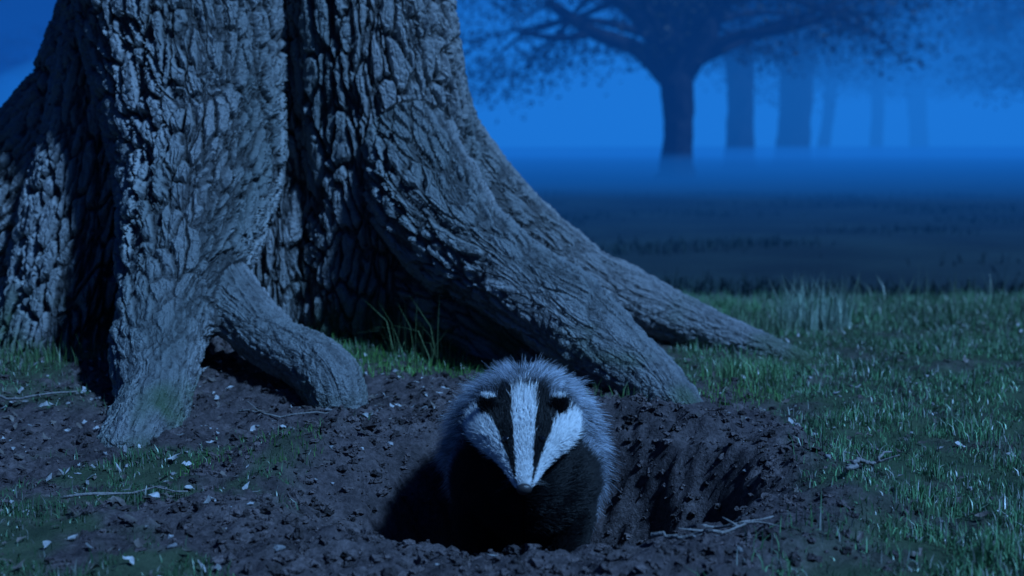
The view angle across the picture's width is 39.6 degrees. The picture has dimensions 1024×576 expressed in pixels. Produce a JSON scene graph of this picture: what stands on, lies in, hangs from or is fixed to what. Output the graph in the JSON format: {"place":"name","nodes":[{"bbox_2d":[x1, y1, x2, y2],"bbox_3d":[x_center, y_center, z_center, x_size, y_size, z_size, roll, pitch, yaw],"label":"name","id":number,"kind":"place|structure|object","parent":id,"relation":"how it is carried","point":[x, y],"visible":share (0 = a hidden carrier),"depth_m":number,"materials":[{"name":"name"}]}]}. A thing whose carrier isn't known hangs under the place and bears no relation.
{"place":"outdoors","nodes":[
{"label":"outdoors","id":0,"kind":"place"},
{"bbox_2d":[0,150,1023,575],"bbox_3d":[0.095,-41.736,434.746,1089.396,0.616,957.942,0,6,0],"label":"ground","id":1,"kind":"structure","parent":0,"point":[606,180],"depth_m":3.73,"materials":[{"name":"soil"}]},
{"bbox_2d":[0,0,46,106],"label":"oak tree","id":2,"kind":"object","parent":1,"relation":"on","point":[24,69],"visible":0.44,"depth_m":129.11,"materials":[{"name":"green plant"}]},
{"bbox_2d":[0,391,77,399],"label":"twig","id":3,"kind":"object","parent":1,"relation":"on","point":[25,397],"visible":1,"depth_m":4.05,"materials":[{"name":"brown wood"}]},
{"bbox_2d":[0,331,108,374],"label":"tall grass tuft","id":4,"kind":"object","parent":1,"relation":"on","point":[38,357],"visible":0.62,"depth_m":4.52,"materials":[{"name":"green plant"}]},
{"bbox_2d":[60,485,187,498],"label":"twig","id":5,"kind":"object","parent":1,"relation":"on","point":[100,493],"visible":0.98,"depth_m":3.03,"materials":[{"name":"brown wood"}]},
{"bbox_2d":[180,421,323,475],"bbox_3d":[-0.626,0.382,3.404,0.366,0.116,0.342,0,6,0],"label":"tall grass tuft","id":6,"kind":"object","parent":1,"relation":"on","point":[273,436],"visible":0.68,"depth_m":3.35,"materials":[{"name":"green plant"}]},
{"bbox_2d":[238,401,328,417],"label":"twig","id":7,"kind":"object","parent":1,"relation":"on","point":[263,413],"visible":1,"depth_m":3.92,"materials":[{"name":"brown wood"}]},
{"bbox_2d":[346,293,451,366],"bbox_3d":[-0.375,0.121,4.605,0.374,0.273,0.273,0,6,0],"label":"tall grass tuft","id":8,"kind":"object","parent":1,"relation":"on","point":[435,354],"visible":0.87,"depth_m":4.61,"materials":[{"name":"green plant"}]},
{"bbox_2d":[332,329,474,376],"bbox_3d":[-0.403,0.217,4.623,0.588,0.127,0.557,0,6,0],"label":"tall grass tuft","id":9,"kind":"object","parent":1,"relation":"on","point":[399,366],"visible":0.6,"depth_m":4.58,"materials":[{"name":"green plant"}]},
{"bbox_2d":[0,0,811,449],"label":"oak tree","id":10,"kind":"object","parent":1,"relation":"on","point":[274,188],"visible":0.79,"depth_m":4.68,"materials":[{"name":"brown plant"}]},
{"bbox_2d":[438,357,507,380],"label":"tall grass tuft","id":11,"kind":"object","parent":1,"relation":"on","point":[469,370],"visible":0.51,"depth_m":4.51,"materials":[{"name":"green plant"}]},
{"bbox_2d":[8,341,1014,569],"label":"pebbles","id":12,"kind":"object","parent":1,"relation":"on","point":[277,548],"visible":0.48,"depth_m":3.40,"materials":[{"name":"stone"}]},
{"bbox_2d":[0,341,1023,575],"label":"soil clods","id":13,"kind":"object","parent":1,"relation":"on","point":[456,557],"visible":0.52,"depth_m":2.91,"materials":[{"name":"brown soil"}]},
{"bbox_2d":[0,316,1023,575],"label":"fallen leaves","id":14,"kind":"object","parent":1,"relation":"on","point":[138,542],"visible":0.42,"depth_m":3.73,"materials":[{"name":"brown plant"}]},
{"bbox_2d":[428,355,621,556],"bbox_3d":[0.030,0.489,3.324,0.319,0.652,1.078,0,6,0],"label":"badger","id":15,"kind":"object","parent":1,"relation":"on","point":[524,451],"visible":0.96,"depth_m":2.96,"materials":[{"name":"fur"}]},
{"bbox_2d":[584,377,649,400],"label":"tall grass tuft","id":16,"kind":"object","parent":1,"relation":"on","point":[615,391],"visible":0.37,"depth_m":4.13,"materials":[{"name":"green plant"}]},
{"bbox_2d":[650,516,773,539],"bbox_3d":[0.385,0.453,2.678,0.246,0.041,0.054,-1,6,-10],"label":"twig","id":17,"kind":"object","parent":1,"relation":"on","point":[677,536],"visible":0.99,"depth_m":2.66,"materials":[{"name":"brown wood"}]},
{"bbox_2d":[456,0,978,179],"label":"oak tree","id":18,"kind":"object","parent":1,"relation":"on","point":[679,48],"visible":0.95,"depth_m":42.97,"materials":[{"name":"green plant"}]},
{"bbox_2d":[685,513,779,530],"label":"twig","id":19,"kind":"object","parent":1,"relation":"on","point":[727,525],"visible":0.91,"depth_m":2.70,"materials":[{"name":"brown wood"}]},
{"bbox_2d":[691,372,784,406],"bbox_3d":[0.640,0.304,4.269,0.377,0.084,0.357,0,6,0],"label":"tall grass tuft","id":20,"kind":"object","parent":1,"relation":"on","point":[737,391],"visible":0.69,"depth_m":4.26,"materials":[{"name":"green plant"}]},
{"bbox_2d":[700,347,786,387],"bbox_3d":[0.729,0.249,4.543,0.304,0.125,0.301,0,6,0],"label":"tall grass tuft","id":21,"kind":"object","parent":1,"relation":"on","point":[738,372],"visible":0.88,"depth_m":4.53,"materials":[{"name":"green plant"}]},
{"bbox_2d":[579,0,925,169],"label":"oak tree","id":22,"kind":"object","parent":1,"relation":"on","point":[739,152],"visible":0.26,"depth_m":63.04,"materials":[{"name":"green plant"}]},
{"bbox_2d":[720,297,810,334],"bbox_3d":[1.021,0.116,5.731,0.354,0.174,0.366,2,6,21],"label":"tall grass tuft","id":23,"kind":"object","parent":1,"relation":"on","point":[773,323],"visible":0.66,"depth_m":5.71,"materials":[{"name":"green plant"}]},
{"bbox_2d":[635,0,974,168],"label":"oak tree","id":24,"kind":"object","parent":1,"relation":"on","point":[792,144],"visible":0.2,"depth_m":68.87,"materials":[{"name":"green plant"}]},
{"bbox_2d":[764,268,861,331],"bbox_3d":[1.278,0.045,6.055,0.532,0.280,0.497,0,6,0],"label":"tall grass tuft","id":25,"kind":"object","parent":1,"relation":"on","point":[816,320],"visible":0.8,"depth_m":5.98,"materials":[{"name":"green plant"}]},
{"bbox_2d":[802,350,849,369],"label":"tall grass tuft","id":26,"kind":"object","parent":1,"relation":"on","point":[824,361],"visible":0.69,"depth_m":4.88,"materials":[{"name":"green plant"}]},
{"bbox_2d":[703,0,973,164],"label":"oak tree","id":27,"kind":"object","parent":1,"relation":"on","point":[825,135],"visible":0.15,"depth_m":82.94,"materials":[{"name":"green plant"}]},
{"bbox_2d":[844,449,899,471],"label":"twig","id":28,"kind":"object","parent":1,"relation":"on","point":[853,465],"visible":0.99,"depth_m":3.16,"materials":[{"name":"wood"}]},
{"bbox_2d":[864,327,880,345],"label":"tall grass tuft","id":29,"kind":"object","parent":1,"relation":"on","point":[869,340],"visible":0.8,"depth_m":5.35,"materials":[{"name":"green plant"}]},
{"bbox_2d":[864,317,882,332],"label":"tall grass tuft","id":30,"kind":"object","parent":1,"relation":"on","point":[875,328],"visible":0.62,"depth_m":5.83,"materials":[{"name":"green plant"}]},
{"bbox_2d":[761,0,1016,162],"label":"oak tree","id":31,"kind":"object","parent":1,"relation":"on","point":[875,150],"visible":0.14,"depth_m":90.38,"materials":[{"name":"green plant"}]},
{"bbox_2d":[787,269,1023,325],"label":"tall grass tuft","id":32,"kind":"object","parent":1,"relation":"on","point":[935,299],"visible":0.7,"depth_m":6.56,"materials":[{"name":"green plant"}]},
{"bbox_2d":[836,0,1023,160],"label":"oak tree","id":33,"kind":"object","parent":1,"relation":"on","point":[918,132],"visible":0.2,"depth_m":98.68,"materials":[{"name":"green plant"}]},
{"bbox_2d":[926,327,952,345],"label":"tall grass tuft","id":34,"kind":"object","parent":1,"relation":"on","point":[936,336],"visible":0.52,"depth_m":5.50,"materials":[{"name":"green plant"}]},
{"bbox_2d":[886,0,1023,110],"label":"oak tree","id":35,"kind":"object","parent":1,"relation":"on","point":[1003,24],"visible":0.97,"depth_m":69.65,"materials":[{"name":"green plant"}]},
{"bbox_2d":[945,342,967,360],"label":"tall grass tuft","id":36,"kind":"object","parent":1,"relation":"on","point":[954,355],"visible":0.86,"depth_m":4.96,"materials":[{"name":"green plant"}]},
{"bbox_2d":[941,21,1023,104],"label":"oak tree","id":37,"kind":"object","parent":1,"relation":"on","point":[993,101],"visible":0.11,"depth_m":124.79,"materials":[{"name":"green plant"}]},
{"bbox_2d":[995,338,1023,358],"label":"tall grass tuft","id":38,"kind":"object","parent":1,"relation":"on","point":[1005,354],"visible":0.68,"depth_m":5.09,"materials":[{"name":"green plant"}]},
{"bbox_2d":[0,286,1023,575],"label":"grass","id":39,"kind":"structure","parent":0,"point":[950,424],"depth_m":3.91,"materials":[{"name":"green plant"}]},
{"bbox_2d":[0,0,1023,149],"label":"sky","id":40,"kind":"structure","parent":0,"point":[630,117],"materials":[{"name":"blue"}]},
{"bbox_2d":[537,188,1023,300],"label":"field grass","id":41,"kind":"structure","parent":0,"point":[721,286],"depth_m":12.78,"materials":[{"name":"green plant"}]}
]}

